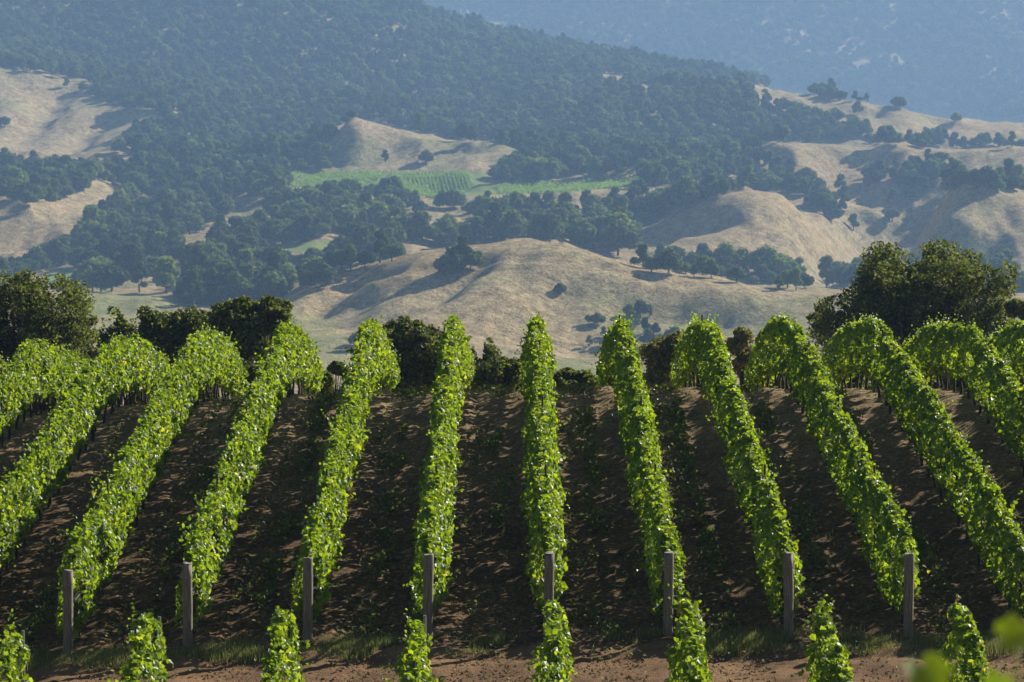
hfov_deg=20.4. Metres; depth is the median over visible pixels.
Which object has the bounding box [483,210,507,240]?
oak tree
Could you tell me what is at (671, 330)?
oak tree
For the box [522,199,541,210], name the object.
oak tree
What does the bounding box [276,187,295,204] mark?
oak tree
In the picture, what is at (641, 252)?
oak tree
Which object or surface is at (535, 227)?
oak tree
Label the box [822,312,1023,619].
vine row
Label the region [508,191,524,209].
oak tree
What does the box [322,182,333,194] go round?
oak tree
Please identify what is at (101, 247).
oak tree
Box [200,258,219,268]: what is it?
oak tree
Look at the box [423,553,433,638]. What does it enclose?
end post
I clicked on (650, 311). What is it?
oak tree
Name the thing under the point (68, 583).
end post
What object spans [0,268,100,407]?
oak tree
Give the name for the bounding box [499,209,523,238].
oak tree
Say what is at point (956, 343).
vine row
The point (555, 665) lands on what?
vine row
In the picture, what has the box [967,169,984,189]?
oak tree
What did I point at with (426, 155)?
oak tree
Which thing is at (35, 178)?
oak tree
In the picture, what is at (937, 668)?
grape vine
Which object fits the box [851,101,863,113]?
oak tree
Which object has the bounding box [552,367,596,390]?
bush
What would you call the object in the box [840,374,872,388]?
bush
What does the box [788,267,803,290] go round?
oak tree
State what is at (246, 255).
oak tree
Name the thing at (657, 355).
tree
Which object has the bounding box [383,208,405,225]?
oak tree
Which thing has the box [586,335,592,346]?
oak tree
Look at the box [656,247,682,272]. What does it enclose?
oak tree
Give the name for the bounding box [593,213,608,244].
oak tree
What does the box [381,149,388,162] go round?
oak tree
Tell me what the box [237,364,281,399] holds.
bush
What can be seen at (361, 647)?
grass
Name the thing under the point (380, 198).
oak tree
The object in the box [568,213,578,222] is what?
oak tree
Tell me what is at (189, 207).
oak tree
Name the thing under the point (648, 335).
oak tree
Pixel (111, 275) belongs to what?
oak tree
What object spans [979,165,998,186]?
oak tree
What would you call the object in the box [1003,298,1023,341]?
oak tree
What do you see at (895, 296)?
oak tree
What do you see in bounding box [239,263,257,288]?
oak tree
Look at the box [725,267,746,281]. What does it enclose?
oak tree
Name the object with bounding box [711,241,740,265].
oak tree
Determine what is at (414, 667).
vine row
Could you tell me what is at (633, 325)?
oak tree
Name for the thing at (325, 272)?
oak tree
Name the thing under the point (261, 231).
oak tree
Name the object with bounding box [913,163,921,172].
oak tree
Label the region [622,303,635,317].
oak tree
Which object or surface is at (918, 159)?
oak tree
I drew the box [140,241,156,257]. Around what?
oak tree
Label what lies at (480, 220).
oak tree
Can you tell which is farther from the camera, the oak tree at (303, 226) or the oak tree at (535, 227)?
the oak tree at (303, 226)
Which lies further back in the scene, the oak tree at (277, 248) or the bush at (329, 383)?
the oak tree at (277, 248)
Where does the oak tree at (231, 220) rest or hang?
on the hills
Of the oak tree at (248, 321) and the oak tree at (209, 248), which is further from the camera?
the oak tree at (209, 248)
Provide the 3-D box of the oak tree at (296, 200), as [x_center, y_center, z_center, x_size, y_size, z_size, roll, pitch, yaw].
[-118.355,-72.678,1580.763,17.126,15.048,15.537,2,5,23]
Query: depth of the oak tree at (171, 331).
115.43 m
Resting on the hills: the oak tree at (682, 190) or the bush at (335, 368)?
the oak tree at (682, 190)
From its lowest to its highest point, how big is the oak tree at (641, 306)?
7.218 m
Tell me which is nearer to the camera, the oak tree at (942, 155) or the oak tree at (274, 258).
the oak tree at (274, 258)
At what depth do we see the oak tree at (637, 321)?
1049.40 m
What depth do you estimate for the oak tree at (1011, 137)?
1965.83 m
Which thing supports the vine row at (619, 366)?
on the ground at (726, 514)
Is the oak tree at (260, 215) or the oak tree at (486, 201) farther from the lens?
the oak tree at (486, 201)
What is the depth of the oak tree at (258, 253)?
1314.66 m
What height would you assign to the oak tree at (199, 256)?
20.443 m
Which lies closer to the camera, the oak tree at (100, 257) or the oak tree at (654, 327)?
the oak tree at (654, 327)
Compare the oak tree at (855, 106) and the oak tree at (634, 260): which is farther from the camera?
the oak tree at (855, 106)
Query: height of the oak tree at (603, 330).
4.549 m
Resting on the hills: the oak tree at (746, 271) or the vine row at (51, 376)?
the oak tree at (746, 271)
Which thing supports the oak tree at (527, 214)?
on the hills
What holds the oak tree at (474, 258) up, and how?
on the hills
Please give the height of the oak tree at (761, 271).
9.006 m
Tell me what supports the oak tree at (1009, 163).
on the hills
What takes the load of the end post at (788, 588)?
on the ground at (726, 514)
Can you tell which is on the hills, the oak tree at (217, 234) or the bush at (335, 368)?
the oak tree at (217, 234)
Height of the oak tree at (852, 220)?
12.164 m
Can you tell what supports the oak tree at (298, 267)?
on the hills
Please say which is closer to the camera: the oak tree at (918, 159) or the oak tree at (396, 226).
the oak tree at (396, 226)
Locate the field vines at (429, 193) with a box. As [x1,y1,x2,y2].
[363,169,473,197]
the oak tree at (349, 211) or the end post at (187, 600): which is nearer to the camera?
the end post at (187, 600)
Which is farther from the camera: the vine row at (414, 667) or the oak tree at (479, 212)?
the oak tree at (479, 212)
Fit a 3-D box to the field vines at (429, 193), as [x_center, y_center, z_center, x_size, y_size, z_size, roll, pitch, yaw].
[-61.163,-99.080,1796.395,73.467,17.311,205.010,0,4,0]
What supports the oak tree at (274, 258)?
on the hills
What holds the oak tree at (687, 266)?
on the hills
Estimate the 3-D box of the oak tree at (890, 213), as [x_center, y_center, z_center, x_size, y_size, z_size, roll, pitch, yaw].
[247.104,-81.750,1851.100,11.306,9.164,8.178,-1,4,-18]
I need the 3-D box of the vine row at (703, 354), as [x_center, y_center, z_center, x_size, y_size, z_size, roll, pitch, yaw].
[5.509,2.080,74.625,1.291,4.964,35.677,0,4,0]
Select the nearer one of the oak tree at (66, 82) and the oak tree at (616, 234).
the oak tree at (616, 234)
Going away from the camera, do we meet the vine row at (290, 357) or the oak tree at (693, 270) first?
the vine row at (290, 357)
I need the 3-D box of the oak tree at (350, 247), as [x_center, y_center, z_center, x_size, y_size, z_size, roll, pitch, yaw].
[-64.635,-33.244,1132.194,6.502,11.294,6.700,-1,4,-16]
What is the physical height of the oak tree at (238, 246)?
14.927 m
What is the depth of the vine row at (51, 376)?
79.96 m
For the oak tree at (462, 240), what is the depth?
1098.36 m
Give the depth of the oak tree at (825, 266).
1419.38 m
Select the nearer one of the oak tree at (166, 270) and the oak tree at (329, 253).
the oak tree at (329, 253)
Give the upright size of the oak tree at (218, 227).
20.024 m
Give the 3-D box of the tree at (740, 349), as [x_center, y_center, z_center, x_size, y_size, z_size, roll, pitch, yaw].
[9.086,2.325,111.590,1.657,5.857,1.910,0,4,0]
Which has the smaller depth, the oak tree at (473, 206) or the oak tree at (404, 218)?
the oak tree at (404, 218)
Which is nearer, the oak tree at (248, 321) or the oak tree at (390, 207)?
the oak tree at (248, 321)
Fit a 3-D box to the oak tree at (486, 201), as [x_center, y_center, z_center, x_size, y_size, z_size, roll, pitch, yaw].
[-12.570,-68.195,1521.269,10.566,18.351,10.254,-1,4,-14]
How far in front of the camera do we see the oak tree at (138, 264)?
1215.64 m
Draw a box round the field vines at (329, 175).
[289,169,386,186]
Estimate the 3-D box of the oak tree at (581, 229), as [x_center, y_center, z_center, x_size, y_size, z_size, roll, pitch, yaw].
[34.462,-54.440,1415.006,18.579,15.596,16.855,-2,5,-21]
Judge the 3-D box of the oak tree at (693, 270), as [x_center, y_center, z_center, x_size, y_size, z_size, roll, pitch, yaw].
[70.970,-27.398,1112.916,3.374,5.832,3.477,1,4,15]
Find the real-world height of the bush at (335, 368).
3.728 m
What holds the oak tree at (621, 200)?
on the hills
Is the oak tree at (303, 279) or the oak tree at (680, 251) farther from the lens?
the oak tree at (680, 251)
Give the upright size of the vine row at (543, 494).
4.980 m
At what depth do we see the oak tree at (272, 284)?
1118.72 m
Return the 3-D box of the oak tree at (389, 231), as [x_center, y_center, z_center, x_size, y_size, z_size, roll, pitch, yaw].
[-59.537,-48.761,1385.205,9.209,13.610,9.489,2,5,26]
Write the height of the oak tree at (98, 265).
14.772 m
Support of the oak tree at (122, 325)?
on the ground at (726, 514)
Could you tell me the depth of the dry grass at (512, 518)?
66.23 m
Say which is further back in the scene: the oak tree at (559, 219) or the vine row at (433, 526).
the oak tree at (559, 219)
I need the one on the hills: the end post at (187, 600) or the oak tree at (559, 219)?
the oak tree at (559, 219)
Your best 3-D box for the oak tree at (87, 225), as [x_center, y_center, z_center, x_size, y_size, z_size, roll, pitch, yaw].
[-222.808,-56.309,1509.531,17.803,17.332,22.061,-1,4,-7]
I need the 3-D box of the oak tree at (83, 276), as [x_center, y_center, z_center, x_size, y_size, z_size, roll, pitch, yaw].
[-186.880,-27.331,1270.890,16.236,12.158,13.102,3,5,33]
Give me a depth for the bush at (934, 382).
101.34 m
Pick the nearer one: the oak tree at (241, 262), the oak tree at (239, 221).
the oak tree at (241, 262)
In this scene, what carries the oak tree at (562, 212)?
on the hills
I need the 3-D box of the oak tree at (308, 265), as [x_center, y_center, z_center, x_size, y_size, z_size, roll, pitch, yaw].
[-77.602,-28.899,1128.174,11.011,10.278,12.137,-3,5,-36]
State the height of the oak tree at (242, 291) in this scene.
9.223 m
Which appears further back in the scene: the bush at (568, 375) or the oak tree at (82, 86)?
the oak tree at (82, 86)
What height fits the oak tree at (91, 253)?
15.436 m
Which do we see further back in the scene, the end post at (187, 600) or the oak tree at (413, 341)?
the oak tree at (413, 341)
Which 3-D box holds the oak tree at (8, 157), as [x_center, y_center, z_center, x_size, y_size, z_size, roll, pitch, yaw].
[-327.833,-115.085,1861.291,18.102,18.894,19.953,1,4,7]
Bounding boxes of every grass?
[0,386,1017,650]
[3,619,1021,677]
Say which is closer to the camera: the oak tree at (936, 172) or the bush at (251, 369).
the bush at (251, 369)
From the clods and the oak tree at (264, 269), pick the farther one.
the oak tree at (264, 269)
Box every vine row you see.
[0,330,170,587]
[0,337,88,448]
[0,359,15,391]
[0,608,33,681]
[54,322,249,641]
[102,598,173,681]
[173,318,327,633]
[259,593,316,681]
[289,314,404,622]
[380,608,444,681]
[403,314,475,619]
[513,311,570,610]
[524,599,578,681]
[591,310,686,624]
[665,584,715,681]
[669,312,811,623]
[741,310,931,623]
[790,594,853,681]
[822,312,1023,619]
[902,312,1023,476]
[937,594,1002,681]
[972,316,1023,384]
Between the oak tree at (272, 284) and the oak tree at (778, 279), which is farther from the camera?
the oak tree at (272, 284)
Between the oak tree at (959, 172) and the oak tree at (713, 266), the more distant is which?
the oak tree at (959, 172)
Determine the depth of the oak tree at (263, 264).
1285.15 m
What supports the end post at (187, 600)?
on the ground at (726, 514)
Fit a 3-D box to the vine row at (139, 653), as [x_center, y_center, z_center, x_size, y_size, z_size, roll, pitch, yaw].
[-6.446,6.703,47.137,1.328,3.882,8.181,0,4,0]
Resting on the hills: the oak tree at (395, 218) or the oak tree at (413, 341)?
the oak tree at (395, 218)
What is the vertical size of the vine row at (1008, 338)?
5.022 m
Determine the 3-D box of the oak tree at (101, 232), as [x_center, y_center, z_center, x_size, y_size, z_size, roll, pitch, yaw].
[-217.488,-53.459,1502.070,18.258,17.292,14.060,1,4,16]
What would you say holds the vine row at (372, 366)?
on the ground at (726, 514)
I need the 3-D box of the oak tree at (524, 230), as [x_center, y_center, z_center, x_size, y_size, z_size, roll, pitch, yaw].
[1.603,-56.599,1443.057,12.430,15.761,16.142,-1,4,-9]
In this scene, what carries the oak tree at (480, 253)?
on the hills
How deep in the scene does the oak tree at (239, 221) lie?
1468.26 m
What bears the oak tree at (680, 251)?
on the hills
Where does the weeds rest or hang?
on the ground at (726, 514)
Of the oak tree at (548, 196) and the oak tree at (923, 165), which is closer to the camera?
the oak tree at (548, 196)
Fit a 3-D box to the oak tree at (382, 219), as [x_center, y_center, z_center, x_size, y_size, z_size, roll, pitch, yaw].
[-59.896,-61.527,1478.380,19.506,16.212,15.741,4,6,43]
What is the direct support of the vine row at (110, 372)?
on the ground at (726, 514)
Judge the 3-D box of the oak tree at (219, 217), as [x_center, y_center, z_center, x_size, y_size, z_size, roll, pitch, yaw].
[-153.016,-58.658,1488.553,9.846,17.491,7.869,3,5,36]
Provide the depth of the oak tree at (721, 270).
1383.35 m
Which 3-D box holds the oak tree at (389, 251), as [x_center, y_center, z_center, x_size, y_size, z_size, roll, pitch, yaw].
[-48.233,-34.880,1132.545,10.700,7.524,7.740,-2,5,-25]
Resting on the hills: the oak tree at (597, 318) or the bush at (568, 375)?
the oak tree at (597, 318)
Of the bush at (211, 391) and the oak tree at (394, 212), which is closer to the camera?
the bush at (211, 391)
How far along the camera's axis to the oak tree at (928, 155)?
1926.07 m
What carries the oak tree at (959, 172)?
on the hills
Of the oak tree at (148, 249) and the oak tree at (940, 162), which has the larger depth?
the oak tree at (940, 162)
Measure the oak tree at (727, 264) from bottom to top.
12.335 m
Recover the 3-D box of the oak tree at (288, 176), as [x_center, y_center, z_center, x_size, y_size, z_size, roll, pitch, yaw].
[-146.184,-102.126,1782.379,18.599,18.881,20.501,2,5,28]
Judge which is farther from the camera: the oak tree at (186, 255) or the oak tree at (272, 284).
the oak tree at (186, 255)
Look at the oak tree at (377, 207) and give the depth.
1539.03 m
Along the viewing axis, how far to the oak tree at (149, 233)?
1444.63 m
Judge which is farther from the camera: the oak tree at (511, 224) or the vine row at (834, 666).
the oak tree at (511, 224)
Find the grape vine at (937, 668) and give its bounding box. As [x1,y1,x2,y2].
[904,613,1023,681]
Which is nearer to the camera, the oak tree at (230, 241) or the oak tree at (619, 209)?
the oak tree at (230, 241)
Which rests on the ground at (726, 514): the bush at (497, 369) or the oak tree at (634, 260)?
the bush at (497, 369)
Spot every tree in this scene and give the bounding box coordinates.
[0,116,10,127]
[0,151,23,168]
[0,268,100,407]
[28,172,41,185]
[63,77,69,87]
[75,219,107,237]
[76,267,93,291]
[77,204,105,224]
[77,259,97,273]
[78,82,87,89]
[80,255,109,263]
[84,250,99,260]
[88,261,107,291]
[88,263,131,290]
[90,224,109,240]
[91,306,136,403]
[94,238,112,257]
[105,227,124,256]
[125,305,208,368]
[130,259,148,291]
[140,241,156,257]
[142,228,155,241]
[152,256,180,293]
[178,242,206,265]
[179,211,203,234]
[182,201,203,220]
[185,242,209,271]
[191,294,295,397]
[199,239,225,254]
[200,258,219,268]
[205,222,234,238]
[210,229,225,242]
[213,242,231,257]
[214,213,228,226]
[216,271,254,299]
[225,235,238,256]
[227,215,237,232]
[227,286,258,301]
[229,223,260,235]
[231,242,247,257]
[232,216,244,228]
[233,248,253,262]
[235,259,261,274]
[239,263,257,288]
[241,217,265,237]
[252,209,268,222]
[252,247,266,260]
[253,256,266,266]
[256,271,287,297]
[257,266,274,279]
[261,269,287,296]
[264,163,293,185]
[265,250,282,270]
[267,245,287,264]
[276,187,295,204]
[278,267,295,290]
[281,208,308,221]
[290,197,308,208]
[291,214,319,241]
[294,187,323,201]
[295,203,321,219]
[295,262,303,276]
[296,270,315,288]
[302,255,322,271]
[308,261,336,286]
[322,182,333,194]
[323,250,336,267]
[328,249,357,270]
[334,203,359,224]
[337,222,373,235]
[345,243,356,269]
[348,332,355,343]
[356,191,372,205]
[356,249,376,265]
[367,200,389,228]
[372,229,389,262]
[373,194,392,200]
[378,207,411,226]
[379,244,405,260]
[380,220,406,241]
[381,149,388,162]
[382,315,471,391]
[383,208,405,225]
[383,227,396,243]
[384,214,402,225]
[385,196,396,207]
[387,204,402,210]
[390,215,410,239]
[391,187,412,208]
[402,210,439,245]
[418,149,433,163]
[433,216,464,224]
[433,217,458,236]
[433,254,455,277]
[443,213,453,217]
[445,245,467,272]
[454,234,472,258]
[464,250,481,269]
[466,336,501,386]
[468,216,486,237]
[469,195,483,210]
[472,208,489,238]
[477,250,483,267]
[478,196,493,212]
[482,200,504,240]
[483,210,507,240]
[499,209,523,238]
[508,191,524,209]
[514,216,526,238]
[519,209,533,223]
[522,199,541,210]
[526,211,545,240]
[539,212,559,242]
[541,190,557,208]
[552,206,569,227]
[553,282,566,292]
[556,215,563,226]
[557,201,575,223]
[558,192,572,203]
[562,216,597,245]
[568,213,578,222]
[584,314,590,321]
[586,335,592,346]
[590,312,605,324]
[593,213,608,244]
[595,207,609,215]
[598,211,637,237]
[599,219,642,255]
[600,326,605,335]
[610,205,629,222]
[611,194,633,214]
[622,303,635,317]
[623,318,635,329]
[629,257,640,264]
[631,318,640,325]
[634,299,649,315]
[635,243,649,267]
[638,159,668,185]
[638,330,681,390]
[639,328,656,343]
[641,317,650,328]
[644,256,659,271]
[648,304,652,316]
[650,322,660,332]
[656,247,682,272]
[659,154,690,172]
[664,326,681,335]
[667,245,686,258]
[668,176,700,209]
[679,262,691,272]
[689,264,697,274]
[694,254,715,274]
[702,259,720,277]
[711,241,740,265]
[719,265,725,274]
[723,256,733,278]
[724,326,754,384]
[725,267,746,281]
[743,267,749,279]
[747,244,787,271]
[747,275,759,283]
[755,264,768,280]
[764,270,776,283]
[775,274,783,289]
[779,269,792,287]
[782,257,800,269]
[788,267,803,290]
[789,101,796,106]
[794,272,814,287]
[805,237,1019,389]
[818,255,833,287]
[830,107,844,120]
[847,213,859,230]
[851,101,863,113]
[884,208,900,221]
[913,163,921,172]
[915,155,922,164]
[920,160,929,175]
[924,148,932,160]
[927,156,946,167]
[933,151,949,160]
[933,166,940,181]
[947,157,953,166]
[950,112,962,121]
[953,168,969,183]
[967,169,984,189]
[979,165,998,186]
[1003,157,1014,173]
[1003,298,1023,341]
[1008,131,1016,145]
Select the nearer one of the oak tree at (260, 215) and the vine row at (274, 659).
the vine row at (274, 659)
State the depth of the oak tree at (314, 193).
1609.95 m
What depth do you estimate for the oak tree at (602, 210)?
1597.89 m
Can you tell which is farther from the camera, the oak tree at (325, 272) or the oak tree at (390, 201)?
the oak tree at (390, 201)
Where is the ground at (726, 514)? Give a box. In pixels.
[0,386,1023,681]
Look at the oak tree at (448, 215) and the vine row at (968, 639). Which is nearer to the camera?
the vine row at (968, 639)
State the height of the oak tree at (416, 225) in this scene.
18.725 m
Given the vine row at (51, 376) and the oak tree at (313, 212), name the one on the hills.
the oak tree at (313, 212)
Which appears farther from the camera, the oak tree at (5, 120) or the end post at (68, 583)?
the oak tree at (5, 120)
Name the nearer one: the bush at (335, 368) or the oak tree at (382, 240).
the bush at (335, 368)
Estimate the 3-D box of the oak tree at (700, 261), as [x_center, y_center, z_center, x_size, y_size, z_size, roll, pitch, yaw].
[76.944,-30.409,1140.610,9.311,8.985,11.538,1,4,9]
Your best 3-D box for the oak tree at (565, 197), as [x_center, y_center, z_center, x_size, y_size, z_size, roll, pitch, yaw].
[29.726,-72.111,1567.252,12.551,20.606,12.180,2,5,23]
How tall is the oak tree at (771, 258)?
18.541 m
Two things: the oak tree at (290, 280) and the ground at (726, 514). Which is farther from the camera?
the oak tree at (290, 280)
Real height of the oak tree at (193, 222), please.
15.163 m
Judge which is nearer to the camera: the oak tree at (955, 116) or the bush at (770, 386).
the bush at (770, 386)
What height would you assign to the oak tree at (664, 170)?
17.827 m
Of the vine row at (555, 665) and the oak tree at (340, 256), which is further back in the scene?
the oak tree at (340, 256)
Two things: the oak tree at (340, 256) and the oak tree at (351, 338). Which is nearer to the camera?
the oak tree at (351, 338)
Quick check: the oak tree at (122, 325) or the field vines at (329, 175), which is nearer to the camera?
the oak tree at (122, 325)
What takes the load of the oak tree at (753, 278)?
on the hills
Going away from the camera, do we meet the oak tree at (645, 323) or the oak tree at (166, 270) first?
the oak tree at (645, 323)
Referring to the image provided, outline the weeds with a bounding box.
[1,382,1023,640]
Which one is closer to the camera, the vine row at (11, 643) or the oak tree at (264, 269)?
the vine row at (11, 643)
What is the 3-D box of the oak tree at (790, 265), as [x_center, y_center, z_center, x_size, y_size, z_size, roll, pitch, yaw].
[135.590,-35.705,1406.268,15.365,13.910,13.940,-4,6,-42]
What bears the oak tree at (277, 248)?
on the hills
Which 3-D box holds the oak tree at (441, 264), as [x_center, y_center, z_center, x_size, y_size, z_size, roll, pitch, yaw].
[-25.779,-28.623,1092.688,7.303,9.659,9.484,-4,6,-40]
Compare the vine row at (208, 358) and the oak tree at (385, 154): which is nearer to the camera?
the vine row at (208, 358)
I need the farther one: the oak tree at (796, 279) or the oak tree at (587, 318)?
the oak tree at (796, 279)
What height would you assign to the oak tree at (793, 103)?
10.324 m
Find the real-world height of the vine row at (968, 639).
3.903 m
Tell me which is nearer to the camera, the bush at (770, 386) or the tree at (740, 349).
the bush at (770, 386)
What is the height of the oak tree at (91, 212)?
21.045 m
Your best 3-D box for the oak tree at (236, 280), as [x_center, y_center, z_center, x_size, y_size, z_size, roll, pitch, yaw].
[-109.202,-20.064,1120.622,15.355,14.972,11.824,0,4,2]
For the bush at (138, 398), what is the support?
on the ground at (726, 514)
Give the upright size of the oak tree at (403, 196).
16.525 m
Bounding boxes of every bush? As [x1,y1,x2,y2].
[26,384,58,413]
[107,391,148,406]
[199,386,220,399]
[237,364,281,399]
[295,370,335,391]
[326,360,347,392]
[469,355,523,391]
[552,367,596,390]
[741,375,789,390]
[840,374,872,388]
[879,376,942,388]
[951,362,970,389]
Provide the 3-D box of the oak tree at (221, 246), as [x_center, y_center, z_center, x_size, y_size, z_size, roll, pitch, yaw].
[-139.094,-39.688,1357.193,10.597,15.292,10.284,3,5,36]
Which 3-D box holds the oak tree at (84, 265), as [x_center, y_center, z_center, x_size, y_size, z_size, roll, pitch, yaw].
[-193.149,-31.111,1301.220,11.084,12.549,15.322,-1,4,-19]
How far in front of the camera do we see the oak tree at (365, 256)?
1135.19 m
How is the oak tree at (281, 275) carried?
on the hills
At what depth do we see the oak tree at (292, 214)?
1508.94 m
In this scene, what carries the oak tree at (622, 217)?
on the hills
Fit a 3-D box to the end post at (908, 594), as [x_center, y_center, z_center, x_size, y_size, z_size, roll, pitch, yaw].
[7.883,5.214,56.534,0.212,2.040,0.212,2,5,25]
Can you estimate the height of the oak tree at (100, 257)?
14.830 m
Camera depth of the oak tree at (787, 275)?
1113.08 m
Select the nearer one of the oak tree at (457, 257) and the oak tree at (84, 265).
the oak tree at (457, 257)
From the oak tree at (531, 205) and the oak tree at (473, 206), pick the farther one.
the oak tree at (531, 205)
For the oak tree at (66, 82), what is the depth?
2357.27 m
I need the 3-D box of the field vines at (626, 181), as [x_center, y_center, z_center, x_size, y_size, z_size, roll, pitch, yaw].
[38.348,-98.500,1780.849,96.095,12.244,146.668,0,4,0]
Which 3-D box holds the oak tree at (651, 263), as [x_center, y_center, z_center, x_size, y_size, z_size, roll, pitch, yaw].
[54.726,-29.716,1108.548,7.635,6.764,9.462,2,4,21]
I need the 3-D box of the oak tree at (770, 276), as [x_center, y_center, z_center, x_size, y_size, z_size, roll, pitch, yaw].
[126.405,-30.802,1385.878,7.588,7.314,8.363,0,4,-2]
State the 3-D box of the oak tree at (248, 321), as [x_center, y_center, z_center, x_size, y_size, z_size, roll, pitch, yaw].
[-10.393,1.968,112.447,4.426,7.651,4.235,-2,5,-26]
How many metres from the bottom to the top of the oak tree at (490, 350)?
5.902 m
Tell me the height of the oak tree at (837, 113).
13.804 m
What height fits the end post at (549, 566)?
2.040 m
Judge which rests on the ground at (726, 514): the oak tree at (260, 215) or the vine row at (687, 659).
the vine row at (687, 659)
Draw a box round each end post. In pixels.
[63,569,73,654]
[182,562,192,646]
[302,557,312,643]
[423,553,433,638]
[543,551,554,635]
[663,551,673,635]
[783,551,793,635]
[903,553,913,637]
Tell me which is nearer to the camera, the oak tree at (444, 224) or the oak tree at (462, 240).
the oak tree at (462, 240)
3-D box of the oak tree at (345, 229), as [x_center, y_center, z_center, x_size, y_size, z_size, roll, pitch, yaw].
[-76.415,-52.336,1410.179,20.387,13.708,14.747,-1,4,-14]
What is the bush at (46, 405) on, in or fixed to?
on the ground at (726, 514)
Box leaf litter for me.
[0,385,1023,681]
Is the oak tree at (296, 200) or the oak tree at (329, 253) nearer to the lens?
the oak tree at (329, 253)
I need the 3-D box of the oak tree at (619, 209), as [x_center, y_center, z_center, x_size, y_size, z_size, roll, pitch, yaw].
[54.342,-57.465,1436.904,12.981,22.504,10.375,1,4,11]
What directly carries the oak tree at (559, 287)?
on the hills
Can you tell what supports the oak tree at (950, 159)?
on the hills
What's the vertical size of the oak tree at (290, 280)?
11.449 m
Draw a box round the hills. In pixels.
[0,0,1023,404]
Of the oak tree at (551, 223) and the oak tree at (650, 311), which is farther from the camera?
the oak tree at (551, 223)
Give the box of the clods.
[25,651,1020,681]
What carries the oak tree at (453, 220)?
on the hills
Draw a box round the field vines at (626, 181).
[497,173,646,192]
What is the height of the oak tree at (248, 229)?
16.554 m
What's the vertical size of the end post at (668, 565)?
2.040 m
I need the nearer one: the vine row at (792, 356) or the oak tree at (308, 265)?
the vine row at (792, 356)
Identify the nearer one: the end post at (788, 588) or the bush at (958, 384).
the end post at (788, 588)
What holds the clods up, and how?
on the ground at (726, 514)
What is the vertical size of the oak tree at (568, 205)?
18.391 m
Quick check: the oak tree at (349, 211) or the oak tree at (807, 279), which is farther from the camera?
the oak tree at (349, 211)
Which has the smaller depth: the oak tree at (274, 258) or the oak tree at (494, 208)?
the oak tree at (274, 258)
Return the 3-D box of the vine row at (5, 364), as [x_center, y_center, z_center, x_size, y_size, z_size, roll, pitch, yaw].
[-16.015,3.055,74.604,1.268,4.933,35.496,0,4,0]
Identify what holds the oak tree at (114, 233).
on the hills
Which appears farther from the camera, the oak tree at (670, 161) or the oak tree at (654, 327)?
the oak tree at (670, 161)
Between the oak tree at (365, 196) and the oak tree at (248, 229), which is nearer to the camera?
the oak tree at (248, 229)

